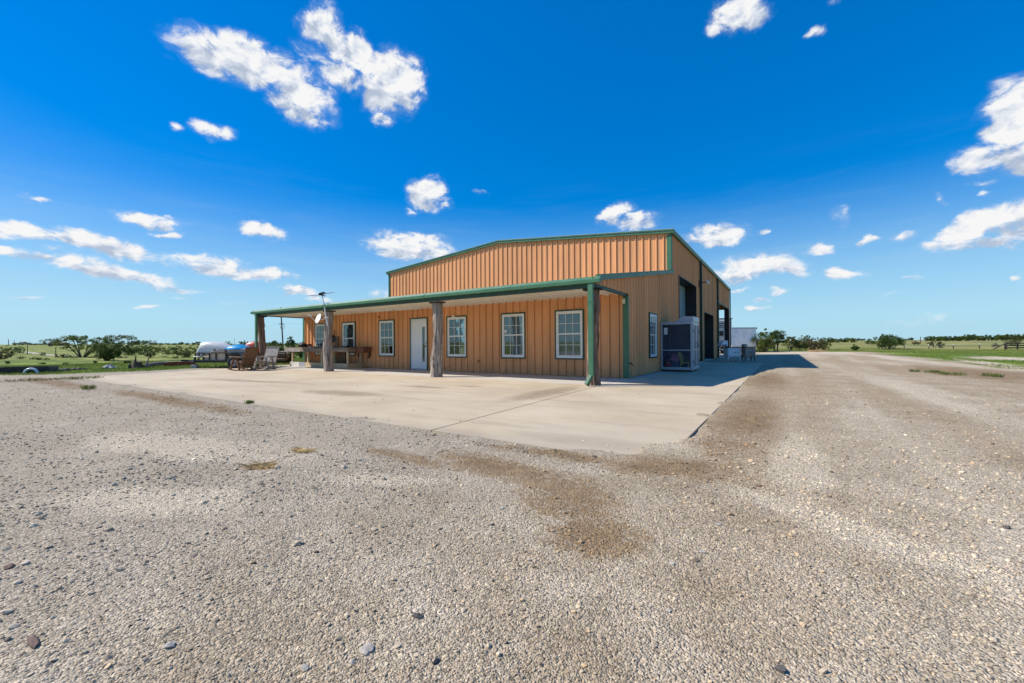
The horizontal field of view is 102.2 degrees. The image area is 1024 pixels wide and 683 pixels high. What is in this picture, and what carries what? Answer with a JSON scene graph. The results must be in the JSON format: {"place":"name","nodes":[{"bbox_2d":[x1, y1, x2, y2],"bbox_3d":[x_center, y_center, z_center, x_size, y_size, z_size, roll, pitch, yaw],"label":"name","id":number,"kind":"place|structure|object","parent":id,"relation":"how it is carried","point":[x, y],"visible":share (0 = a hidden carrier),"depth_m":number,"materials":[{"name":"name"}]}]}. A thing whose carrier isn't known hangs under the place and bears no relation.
{"place":"outdoors","nodes":[
{"label":"outdoors","id":0,"kind":"place"},
{"bbox_2d":[23,352,57,355],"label":"track","id":1,"kind":"structure","parent":0,"point":[41,353],"depth_m":137.50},
{"bbox_2d":[0,339,1023,682],"bbox_3d":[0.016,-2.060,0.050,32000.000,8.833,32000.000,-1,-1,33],"label":"ground","id":2,"kind":"structure","parent":0,"point":[784,367],"depth_m":2.28,"materials":[{"name":"gravel"}]},
{"bbox_2d":[0,352,13,358],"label":"shrub","id":3,"kind":"object","parent":2,"relation":"on","point":[5,356],"visible":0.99,"depth_m":67.45,"materials":[{"name":"green plant"}]},
{"bbox_2d":[3,563,14,568],"bbox_3d":[-2.404,1.073,1.974,0.061,0.020,0.038,-1,-1,33],"label":"stone","id":4,"kind":"object","parent":2,"relation":"on","point":[9,565],"visible":1,"depth_m":1.97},
{"bbox_2d":[0,345,25,354],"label":"shrub","id":5,"kind":"object","parent":2,"relation":"on","point":[13,350],"visible":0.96,"depth_m":121.58,"materials":[{"name":"green plant"}]},
{"bbox_2d":[0,377,56,382],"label":"weed","id":6,"kind":"object","parent":2,"relation":"on","point":[20,379],"visible":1,"depth_m":12.91,"materials":[{"name":"green plant"}]},
{"bbox_2d":[0,366,58,373],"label":"feed trough","id":7,"kind":"object","parent":2,"relation":"on","point":[41,369],"visible":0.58,"depth_m":16.68,"materials":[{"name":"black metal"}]},
{"bbox_2d":[23,368,38,372],"bbox_3d":[-19.340,1.273,16.599,0.440,0.440,0.140,0,-1,-29],"label":"painted tyre","id":8,"kind":"object","parent":2,"relation":"on","point":[34,369],"visible":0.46,"depth_m":16.57,"materials":[{"name":"white rubber"}]},
{"bbox_2d":[26,634,39,647],"bbox_3d":[-1.702,1.067,1.468,0.109,0.021,0.026,-1,-1,33],"label":"stone","id":9,"kind":"object","parent":2,"relation":"on","point":[33,641],"visible":1,"depth_m":1.46,"materials":[{"name":"stone"}]},
{"bbox_2d":[38,339,58,346],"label":"mesquite tree","id":10,"kind":"object","parent":2,"relation":"on","point":[45,340],"visible":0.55,"depth_m":366.85,"materials":[{"name":"green plant"}]},
{"bbox_2d":[55,353,70,357],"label":"shrub","id":11,"kind":"object","parent":2,"relation":"on","point":[63,355],"visible":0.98,"depth_m":74.39,"materials":[{"name":"green plant"}]},
{"bbox_2d":[54,375,104,379],"bbox_3d":[-14.435,1.199,13.803,1.139,0.115,1.212,-1,-1,33],"label":"weed","id":12,"kind":"object","parent":2,"relation":"on","point":[77,378],"visible":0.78,"depth_m":13.60,"materials":[{"name":"green plant"}]},
{"bbox_2d":[51,334,111,356],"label":"mesquite tree","id":13,"kind":"object","parent":2,"relation":"on","point":[73,338],"visible":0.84,"depth_m":74.92,"materials":[{"name":"green plant"}]},
{"bbox_2d":[79,385,96,389],"bbox_3d":[-10.625,1.133,10.339,0.340,0.124,0.356,-1,-1,33],"label":"weed","id":14,"kind":"object","parent":2,"relation":"on","point":[86,387],"visible":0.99,"depth_m":10.31,"materials":[{"name":"green plant"}]},
{"bbox_2d":[84,339,130,360],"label":"shade tree","id":15,"kind":"object","parent":2,"relation":"on","point":[106,354],"visible":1,"depth_m":58.90,"materials":[{"name":"green plant"}]},
{"bbox_2d":[103,364,116,368],"bbox_3d":[-19.236,1.258,19.756,0.638,0.370,0.448,-1,-1,33],"label":"boulder","id":16,"kind":"object","parent":2,"relation":"on","point":[109,366],"visible":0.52,"depth_m":19.64,"materials":[{"name":"stone"}]},
{"bbox_2d":[104,335,139,352],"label":"mesquite tree","id":17,"kind":"object","parent":2,"relation":"on","point":[129,337],"visible":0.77,"depth_m":151.25,"materials":[{"name":"green plant"}]},
{"bbox_2d":[123,343,141,355],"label":"shrub","id":18,"kind":"object","parent":2,"relation":"on","point":[129,353],"visible":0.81,"depth_m":87.79,"materials":[{"name":"green plant"}]},
{"bbox_2d":[128,356,143,368],"bbox_3d":[-18.286,1.025,20.074,0.572,0.676,0.522,0,0,9],"label":"tree stump","id":19,"kind":"object","parent":2,"relation":"on","point":[137,364],"visible":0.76,"depth_m":19.93,"materials":[{"name":"wood"}]},
{"bbox_2d":[126,340,160,351],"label":"mesquite tree","id":20,"kind":"object","parent":2,"relation":"on","point":[143,342],"visible":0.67,"depth_m":168.13,"materials":[{"name":"green plant"}]},
{"bbox_2d":[135,345,151,354],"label":"shrub","id":21,"kind":"object","parent":2,"relation":"on","point":[141,350],"visible":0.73,"depth_m":102.08,"materials":[{"name":"green plant"}]},
{"bbox_2d":[142,351,155,356],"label":"shrub","id":22,"kind":"object","parent":2,"relation":"on","point":[148,354],"visible":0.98,"depth_m":78.51,"materials":[{"name":"green plant"}]},
{"bbox_2d":[0,358,302,374],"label":"grass","id":23,"kind":"structure","parent":2,"relation":"on","point":[124,365],"depth_m":20.94,"materials":[{"name":"plant"}]},
{"bbox_2d":[143,359,163,367],"bbox_3d":[-18.401,1.087,21.249,0.206,0.452,2.017,0,0,-15],"label":"fallen log","id":24,"kind":"object","parent":2,"relation":"on","point":[146,364],"visible":0.86,"depth_m":20.91,"materials":[{"name":"wood"}]},
{"bbox_2d":[148,346,165,353],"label":"shrub","id":25,"kind":"object","parent":2,"relation":"on","point":[158,348],"visible":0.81,"depth_m":111.13,"materials":[{"name":"green plant"}]},
{"bbox_2d":[157,346,175,354],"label":"shrub","id":26,"kind":"object","parent":2,"relation":"on","point":[166,352],"visible":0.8,"depth_m":97.65,"materials":[{"name":"green plant"}]},
{"bbox_2d":[163,641,175,648],"bbox_3d":[-1.197,1.063,1.444,0.044,0.017,0.033,-1,-1,33],"label":"stone","id":27,"kind":"object","parent":2,"relation":"on","point":[169,644],"visible":1,"depth_m":1.44,"materials":[{"name":"stone"}]},
{"bbox_2d":[164,361,193,365],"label":"rusty beam","id":28,"kind":"structure","parent":2,"relation":"on","point":[175,363],"depth_m":22.44,"materials":[{"name":"metal"}]},
{"bbox_2d":[170,345,187,354],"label":"shrub","id":29,"kind":"object","parent":2,"relation":"on","point":[174,350],"visible":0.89,"depth_m":89.97,"materials":[{"name":"green plant"}]},
{"bbox_2d":[176,351,192,357],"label":"shrub","id":30,"kind":"object","parent":2,"relation":"on","point":[186,354],"visible":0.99,"depth_m":72.36,"materials":[{"name":"green plant"}]},
{"bbox_2d":[185,345,198,353],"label":"shrub","id":31,"kind":"object","parent":2,"relation":"on","point":[193,349],"visible":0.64,"depth_m":114.80,"materials":[{"name":"green plant"}]},
{"bbox_2d":[181,352,285,367],"bbox_3d":[-14.253,0.935,20.852,4.802,0.785,2.230,0,0,0],"label":"utility trailer","id":32,"kind":"object","parent":2,"relation":"on","point":[227,360],"visible":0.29,"depth_m":20.03,"materials":[{"name":"metal"}]},
{"bbox_2d":[193,342,230,356],"bbox_3d":[-14.740,0.417,20.705,1.495,0.825,1.362,0,0,0],"label":"tank","id":33,"kind":"object","parent":32,"relation":"on","point":[207,347],"visible":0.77,"depth_m":20.16,"materials":[{"name":"metal"}]},
{"bbox_2d":[204,348,226,359],"bbox_3d":[-14.549,0.616,20.489,1.150,0.550,0.760,0,0,0],"label":"tapered bin","id":34,"kind":"object","parent":32,"relation":"on","point":[221,354],"visible":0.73,"depth_m":20.11,"materials":[{"name":"plastic"}]},
{"bbox_2d":[226,349,244,358],"bbox_3d":[-13.499,0.625,20.749,0.950,0.525,1.200,0,0,0],"label":"plastic crate box","id":35,"kind":"object","parent":32,"relation":"on","point":[242,350],"visible":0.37,"depth_m":20.17,"materials":[{"name":"plastic"}]},
{"bbox_2d":[225,344,249,349],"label":"paddling pool","id":36,"kind":"structure","parent":35,"relation":"on","point":[237,347],"depth_m":20.19,"materials":[{"name":"blue plastic"}]},
{"bbox_2d":[245,341,258,351],"bbox_3d":[-13.249,0.459,21.060,0.950,0.930,0.642,0,0,0],"label":"plastic shell","id":37,"kind":"object","parent":32,"relation":"on","point":[251,344],"visible":0.11,"depth_m":20.87},
{"bbox_2d":[237,459,281,469],"bbox_3d":[-2.171,1.053,3.567,0.384,0.071,0.237,0,0,5],"label":"dry grass clump","id":38,"kind":"object","parent":2,"relation":"on","point":[255,465],"visible":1,"depth_m":3.55,"materials":[{"name":"plant"}]},
{"bbox_2d":[272,344,283,354],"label":"shrub","id":39,"kind":"object","parent":2,"relation":"on","point":[281,348],"visible":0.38,"depth_m":71.46,"materials":[{"name":"green plant"}]},
{"bbox_2d":[268,307,289,346],"bbox_3d":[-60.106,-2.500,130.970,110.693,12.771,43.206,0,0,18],"label":"utility pole","id":40,"kind":"object","parent":2,"relation":"on","point":[281,327],"visible":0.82,"depth_m":108.84,"materials":[{"name":"brown wood"}]},
{"bbox_2d":[276,357,291,362],"bbox_3d":[-14.176,1.145,25.501,1.360,0.375,0.952,0,0,0],"label":"stock tank","id":41,"kind":"object","parent":2,"relation":"on","point":[289,360],"visible":0.37,"depth_m":25.15,"materials":[{"name":"metal"}]},
{"bbox_2d":[278,354,288,359],"bbox_3d":[-14.057,0.959,25.154,0.920,0.380,0.075,0,0,0],"label":"rusty sheet","id":42,"kind":"object","parent":41,"relation":"in","point":[282,355],"visible":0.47,"depth_m":25.16,"materials":[{"name":"metal"}]},
{"bbox_2d":[283,343,297,357],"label":"shrub","id":43,"kind":"object","parent":2,"relation":"on","point":[289,354],"visible":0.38,"depth_m":70.94,"materials":[{"name":"green plant"}]},
{"bbox_2d":[286,336,294,344],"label":"mesquite tree","id":44,"kind":"object","parent":2,"relation":"on","point":[292,341],"visible":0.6,"depth_m":100.22,"materials":[{"name":"green plant"}]},
{"bbox_2d":[294,343,302,357],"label":"shrub","id":45,"kind":"object","parent":2,"relation":"on","point":[300,354],"visible":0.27,"depth_m":67.94,"materials":[{"name":"green plant"}]},
{"bbox_2d":[286,446,317,452],"bbox_3d":[-2.063,1.062,4.100,0.320,0.056,0.254,-1,-1,33],"label":"dry grass clump","id":46,"kind":"object","parent":2,"relation":"on","point":[301,450],"visible":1,"depth_m":4.08,"materials":[{"name":"plant"}]},
{"bbox_2d":[300,664,308,670],"bbox_3d":[-0.674,1.060,1.344,0.037,0.012,0.021,-1,-1,33],"label":"stone","id":47,"kind":"object","parent":2,"relation":"on","point":[304,667],"visible":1,"depth_m":1.34,"materials":[{"name":"stone"}]},
{"bbox_2d":[360,643,373,654],"bbox_3d":[-0.499,1.057,1.419,0.054,0.017,0.045,-1,-1,33],"label":"stone","id":48,"kind":"object","parent":2,"relation":"on","point":[366,649],"visible":1,"depth_m":1.41,"materials":[{"name":"stone"}]},
{"bbox_2d":[412,612,422,617],"bbox_3d":[-0.366,1.054,1.590,0.050,0.016,0.029,-1,-1,33],"label":"stone","id":49,"kind":"object","parent":2,"relation":"on","point":[416,615],"visible":1,"depth_m":1.58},
{"bbox_2d":[74,362,762,456],"bbox_3d":[-1.736,1.294,18.668,21.630,0.160,22.030,-1,-1,33],"label":"concrete apron","id":50,"kind":"object","parent":2,"relation":"on","point":[608,413],"visible":0.67,"depth_m":8.28,"materials":[{"name":"concrete"}]},
{"bbox_2d":[227,347,259,370],"bbox_3d":[-11.666,0.742,17.960,1.129,1.027,0.746,0,0,18],"label":"rocking chair","id":51,"kind":"object","parent":50,"relation":"on","point":[249,356],"visible":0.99,"depth_m":17.77,"materials":[{"name":"brown wood"}]},
{"bbox_2d":[253,346,279,368],"bbox_3d":[-11.224,0.746,18.856,0.694,1.030,1.129,0,0,2],"label":"rocking chair","id":52,"kind":"object","parent":50,"relation":"on","point":[270,356],"visible":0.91,"depth_m":18.98,"materials":[{"name":"grey wood"}]},
{"bbox_2d":[285,347,363,368],"bbox_3d":[-9.556,0.781,20.773,5.433,0.974,0.891,-1,-1,33],"label":"workbench","id":53,"kind":"object","parent":50,"relation":"on","point":[308,363],"visible":0.82,"depth_m":20.18,"materials":[{"name":"brown wood"}]},
{"bbox_2d":[299,341,306,346],"bbox_3d":[-10.949,0.138,21.634,0.380,0.332,0.451,0,0,-21],"label":"iron kettle","id":54,"kind":"object","parent":53,"relation":"on","point":[302,344],"visible":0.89,"depth_m":21.48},
{"bbox_2d":[334,336,338,345],"bbox_3d":[-8.790,0.016,20.703,0.220,0.543,0.152,-1,-1,33],"label":"plank","id":55,"kind":"object","parent":53,"relation":"on","point":[336,340],"visible":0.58,"depth_m":20.68,"materials":[{"name":"brown wood"}]},
{"bbox_2d":[350,347,371,356],"bbox_3d":[-7.139,0.489,19.421,1.040,0.478,0.490,-1,-1,33],"label":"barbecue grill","id":56,"kind":"object","parent":53,"relation":"on","point":[363,350],"visible":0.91,"depth_m":19.15,"materials":[{"name":"metal"}]},
{"bbox_2d":[338,352,345,363],"bbox_3d":[-8.311,0.862,20.323,0.700,0.760,0.120,-1,-1,33],"label":"storage panel","id":57,"kind":"object","parent":50,"relation":"on","point":[341,357],"visible":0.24,"depth_m":20.26,"materials":[{"name":"brown wood"}]},
{"bbox_2d":[661,316,699,371],"bbox_3d":[6.672,0.093,16.275,1.224,2.106,1.400,-1,-1,33],"label":"display cabinet","id":58,"kind":"object","parent":50,"relation":"on","point":[681,334],"visible":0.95,"depth_m":16.40,"materials":[{"name":"metal"}]},
{"bbox_2d":[663,360,671,366],"bbox_3d":[6.075,0.878,16.101,0.340,0.346,0.340,-1,-1,33],"label":"toy ball","id":59,"kind":"object","parent":58,"relation":"in","point":[667,363],"visible":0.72,"depth_m":15.97,"materials":[{"name":"red plastic"}]},
{"bbox_2d":[670,354,679,366],"bbox_3d":[6.311,0.761,15.971,0.382,0.575,0.291,-1,-1,33],"label":"toy block","id":60,"kind":"object","parent":58,"relation":"in","point":[675,358],"depth_m":15.89,"materials":[{"name":"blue plastic"}]},
{"bbox_2d":[678,352,690,366],"bbox_3d":[6.595,0.726,15.821,0.420,0.639,0.300,-1,-1,33],"label":"toy chair","id":61,"kind":"object","parent":58,"relation":"on","point":[681,356],"visible":0.89,"depth_m":15.77,"materials":[{"name":"green plastic"}]},
{"bbox_2d":[432,658,439,663],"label":"stone","id":62,"kind":"object","parent":2,"relation":"on","point":[436,660],"visible":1,"depth_m":1.35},
{"bbox_2d":[250,228,730,385],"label":"metal building","id":63,"kind":"structure","parent":2,"relation":"on","point":[552,305],"depth_m":17.17,"materials":[{"name":"orange"}]},
{"bbox_2d":[309,313,328,323],"bbox_3d":[-7.916,-0.933,17.014,0.775,0.460,0.424,0,0,-10],"label":"satellite dish","id":64,"kind":"object","parent":63,"relation":"attached to","point":[318,318],"visible":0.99,"depth_m":17.03,"materials":[{"name":"white plastic"}]},
{"bbox_2d":[315,323,323,354],"bbox_3d":[-9.997,-0.109,21.644,1.060,1.670,0.102,-1,-1,33],"label":"window","id":65,"kind":"structure","parent":63,"relation":"in","point":[319,328],"depth_m":21.72,"materials":[{"name":"glass"}]},
{"bbox_2d":[308,292,334,325],"bbox_3d":[-7.755,-1.321,16.814,1.034,1.378,0.431,0,0,-8],"label":"television aerial","id":66,"kind":"object","parent":63,"relation":"attached to","point":[321,294],"visible":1,"depth_m":16.73,"materials":[{"name":"paint"}]},
{"bbox_2d":[342,322,355,355],"bbox_3d":[-8.038,-0.130,20.363,1.060,1.670,0.102,-1,-1,33],"label":"window","id":67,"kind":"structure","parent":63,"relation":"in","point":[348,328],"depth_m":20.34,"materials":[{"name":"white glass"}]},
{"bbox_2d":[374,309,394,311],"bbox_3d":[-5.506,-1.343,17.805,1.186,0.060,0.150,-1,-1,33],"label":"strip light","id":68,"kind":"object","parent":63,"relation":"attached to","point":[384,310],"visible":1,"depth_m":17.66,"materials":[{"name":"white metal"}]},
{"bbox_2d":[378,319,394,356],"bbox_3d":[-5.703,-0.154,18.836,1.060,1.670,0.102,-1,-1,33],"label":"window","id":69,"kind":"structure","parent":63,"relation":"in","point":[386,328],"depth_m":18.84,"materials":[{"name":"white glass"}]},
{"bbox_2d":[396,307,421,310],"bbox_3d":[-4.299,-1.354,17.145,1.380,0.060,0.150,-1,-1,33],"label":"strip light","id":70,"kind":"object","parent":63,"relation":"attached to","point":[409,308],"visible":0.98,"depth_m":17.09,"materials":[{"name":"white plastic"}]},
{"bbox_2d":[410,317,427,369],"bbox_3d":[-3.980,0.095,17.704,1.060,2.223,0.128,-1,-1,33],"label":"entry door","id":71,"kind":"structure","parent":63,"relation":"in","point":[418,326],"depth_m":17.69,"materials":[{"name":"white paint"}]},
{"bbox_2d":[446,315,466,357],"bbox_3d":[-2.178,-0.190,16.573,1.060,1.670,0.172,-1,-1,33],"label":"window","id":72,"kind":"structure","parent":63,"relation":"in","point":[456,327],"depth_m":16.55,"materials":[{"name":"white plastic"}]},
{"bbox_2d":[501,312,525,358],"bbox_3d":[0.071,-0.214,15.096,1.060,1.670,0.162,-1,-1,33],"label":"window","id":73,"kind":"structure","parent":63,"relation":"in","point":[518,325],"depth_m":15.07,"materials":[{"name":"white plastic"}]},
{"bbox_2d":[555,309,583,359],"bbox_3d":[1.948,-0.233,13.874,1.060,1.670,0.172,-1,-1,33],"label":"window","id":74,"kind":"structure","parent":63,"relation":"in","point":[575,350],"depth_m":13.90,"materials":[{"name":"white plastic"}]},
{"bbox_2d":[648,312,657,357],"bbox_3d":[5.187,-0.220,15.234,0.102,1.650,1.060,-1,-1,33],"label":"window","id":75,"kind":"structure","parent":63,"relation":"in","point":[653,332],"depth_m":15.26,"materials":[{"name":"white plastic"}]},
{"bbox_2d":[678,275,696,318],"bbox_3d":[8.734,-0.960,21.204,0.658,4.248,4.620,-1,-1,33],"label":"roll up door","id":76,"kind":"structure","parent":63,"relation":"in","point":[687,297],"depth_m":22.97,"materials":[{"name":"paint"}]},
{"bbox_2d":[704,312,713,360],"bbox_3d":[12.594,-0.321,27.095,0.658,3.018,4.070,-1,-1,33],"label":"roll up door","id":77,"kind":"structure","parent":63,"relation":"in","point":[708,325],"depth_m":28.68,"materials":[{"name":"paint"}]},
{"bbox_2d":[719,318,732,352],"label":"semi trailer","id":78,"kind":"object","parent":2,"relation":"on","point":[721,329],"visible":0.15,"depth_m":42.57,"materials":[{"name":"metal"}]},
{"bbox_2d":[718,341,740,360],"bbox_3d":[13.281,0.564,25.209,1.140,1.242,0.631,0,0,0],"label":"kitchen stove","id":79,"kind":"object","parent":2,"relation":"on","point":[728,352],"visible":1,"depth_m":24.96,"materials":[{"name":"white metal"}]},
{"bbox_2d":[731,327,756,346],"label":"cargo trailer","id":80,"kind":"object","parent":2,"relation":"on","point":[740,336],"visible":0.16,"depth_m":52.01,"materials":[{"name":"metal"}]},
{"bbox_2d":[741,344,755,360],"bbox_3d":[14.264,0.666,24.906,0.640,1.022,0.631,0,0,6],"label":"kitchen stove","id":81,"kind":"object","parent":2,"relation":"on","point":[746,352],"visible":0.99,"depth_m":24.66,"materials":[{"name":"metal"}]},
{"bbox_2d":[750,328,774,351],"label":"brush tree","id":82,"kind":"object","parent":2,"relation":"on","point":[762,342],"visible":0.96,"depth_m":51.53,"materials":[{"name":"green plant"}]},
{"bbox_2d":[767,330,786,350],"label":"brush tree","id":83,"kind":"object","parent":2,"relation":"on","point":[777,338],"visible":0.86,"depth_m":52.58,"materials":[{"name":"green plant"}]},
{"bbox_2d":[774,664,785,674],"bbox_3d":[0.861,1.049,1.321,0.032,0.021,0.030,0,0,-11],"label":"stone","id":84,"kind":"object","parent":2,"relation":"on","point":[781,668],"visible":1,"depth_m":1.32,"materials":[{"name":"stone"}]},
{"bbox_2d":[780,336,799,349],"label":"brush tree","id":85,"kind":"object","parent":2,"relation":"on","point":[793,341],"visible":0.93,"depth_m":55.41,"materials":[{"name":"green plant"}]},
{"bbox_2d":[792,340,808,349],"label":"brush tree","id":86,"kind":"object","parent":2,"relation":"on","point":[799,346],"visible":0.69,"depth_m":56.94,"materials":[{"name":"green plant"}]},
{"bbox_2d":[798,335,812,348],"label":"brush tree","id":87,"kind":"object","parent":2,"relation":"on","point":[804,338],"visible":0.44,"depth_m":73.10,"materials":[{"name":"green plant"}]},
{"bbox_2d":[806,337,825,349],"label":"brush tree","id":88,"kind":"object","parent":2,"relation":"on","point":[813,346],"visible":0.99,"depth_m":56.47,"materials":[{"name":"green plant"}]},
{"bbox_2d":[817,337,831,349],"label":"brush tree","id":89,"kind":"object","parent":2,"relation":"on","point":[823,342],"visible":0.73,"depth_m":57.86,"materials":[{"name":"green plant"}]},
{"bbox_2d":[850,344,859,350],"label":"juniper bush","id":90,"kind":"object","parent":2,"relation":"on","point":[855,348],"visible":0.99,"depth_m":54.97,"materials":[{"name":"green plant"}]},
{"bbox_2d":[865,334,905,349],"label":"tree","id":91,"kind":"object","parent":2,"relation":"on","point":[886,340],"visible":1,"depth_m":59.06,"materials":[{"name":"green plant"}]},
{"bbox_2d":[921,369,940,372],"bbox_3d":[14.518,1.018,14.188,0.518,0.114,0.559,0,0,1],"label":"weed","id":92,"kind":"object","parent":2,"relation":"on","point":[934,371],"visible":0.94,"depth_m":14.18,"materials":[{"name":"green plant"}]},
{"bbox_2d":[927,341,940,347],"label":"mesquite tree","id":93,"kind":"object","parent":2,"relation":"on","point":[931,343],"visible":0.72,"depth_m":76.63,"materials":[{"name":"green plant"}]},
{"bbox_2d":[929,336,938,340],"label":"tree","id":94,"kind":"object","parent":2,"relation":"on","point":[934,338],"visible":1,"depth_m":308.51,"materials":[{"name":"green plant"}]},
{"bbox_2d":[940,336,953,340],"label":"tree","id":95,"kind":"object","parent":2,"relation":"on","point":[946,338],"visible":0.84,"depth_m":315.12,"materials":[{"name":"green plant"}]},
{"bbox_2d":[904,342,999,348],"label":"wire fence","id":96,"kind":"object","parent":2,"relation":"on","point":[960,344],"visible":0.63,"depth_m":61.67,"materials":[{"name":"brown metal"}]},
{"bbox_2d":[939,371,966,375],"bbox_3d":[14.088,1.014,13.194,0.668,0.115,0.686,0,0,-15],"label":"weed","id":97,"kind":"object","parent":2,"relation":"on","point":[944,373],"visible":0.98,"depth_m":13.17,"materials":[{"name":"green plant"}]},
{"bbox_2d":[949,336,964,340],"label":"tree","id":98,"kind":"object","parent":2,"relation":"on","point":[958,338],"visible":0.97,"depth_m":307.43,"materials":[{"name":"green plant"}]},
{"bbox_2d":[960,334,972,340],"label":"tree","id":99,"kind":"object","parent":2,"relation":"on","point":[968,337],"visible":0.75,"depth_m":321.17,"materials":[{"name":"green plant"}]},
{"bbox_2d":[976,336,988,340],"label":"tree","id":100,"kind":"object","parent":2,"relation":"on","point":[981,338],"visible":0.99,"depth_m":315.08,"materials":[{"name":"green plant"}]},
{"bbox_2d":[978,373,995,376],"bbox_3d":[14.584,1.011,12.623,0.361,0.115,0.358,0,0,-3],"label":"weed","id":101,"kind":"object","parent":2,"relation":"on","point":[986,375],"visible":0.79,"depth_m":12.64,"materials":[{"name":"green plant"}]},
{"bbox_2d":[989,374,1004,376],"bbox_3d":[14.441,1.003,12.290,0.296,0.115,0.294,0,0,-17],"label":"weed","id":102,"kind":"object","parent":2,"relation":"on","point":[999,375],"visible":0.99,"depth_m":12.25,"materials":[{"name":"green plant"}]},
{"bbox_2d":[994,334,1007,340],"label":"tree","id":103,"kind":"object","parent":2,"relation":"on","point":[1000,337],"visible":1,"depth_m":308.13,"materials":[{"name":"green plant"}]},
{"bbox_2d":[992,342,1023,349],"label":"rail fence","id":104,"kind":"object","parent":2,"relation":"on","point":[1006,345],"visible":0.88,"depth_m":52.46,"materials":[{"name":"brown wood"}]},
{"bbox_2d":[1003,336,1022,344],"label":"mesquite tree","id":105,"kind":"object","parent":2,"relation":"on","point":[1013,341],"visible":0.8,"depth_m":79.01,"materials":[{"name":"green plant"}]},
{"bbox_2d":[0,0,1023,344],"label":"sky","id":106,"kind":"structure","parent":0,"point":[172,171],"materials":[{"name":"blue"}]},
{"bbox_2d":[767,347,1023,351],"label":"grass","id":107,"kind":"structure","parent":0,"point":[909,349],"depth_m":54.60,"materials":[{"name":"plant"}]},
{"bbox_2d":[860,350,1023,368],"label":"grass","id":108,"kind":"structure","parent":0,"point":[1014,354],"depth_m":33.33,"materials":[{"name":"plant"}]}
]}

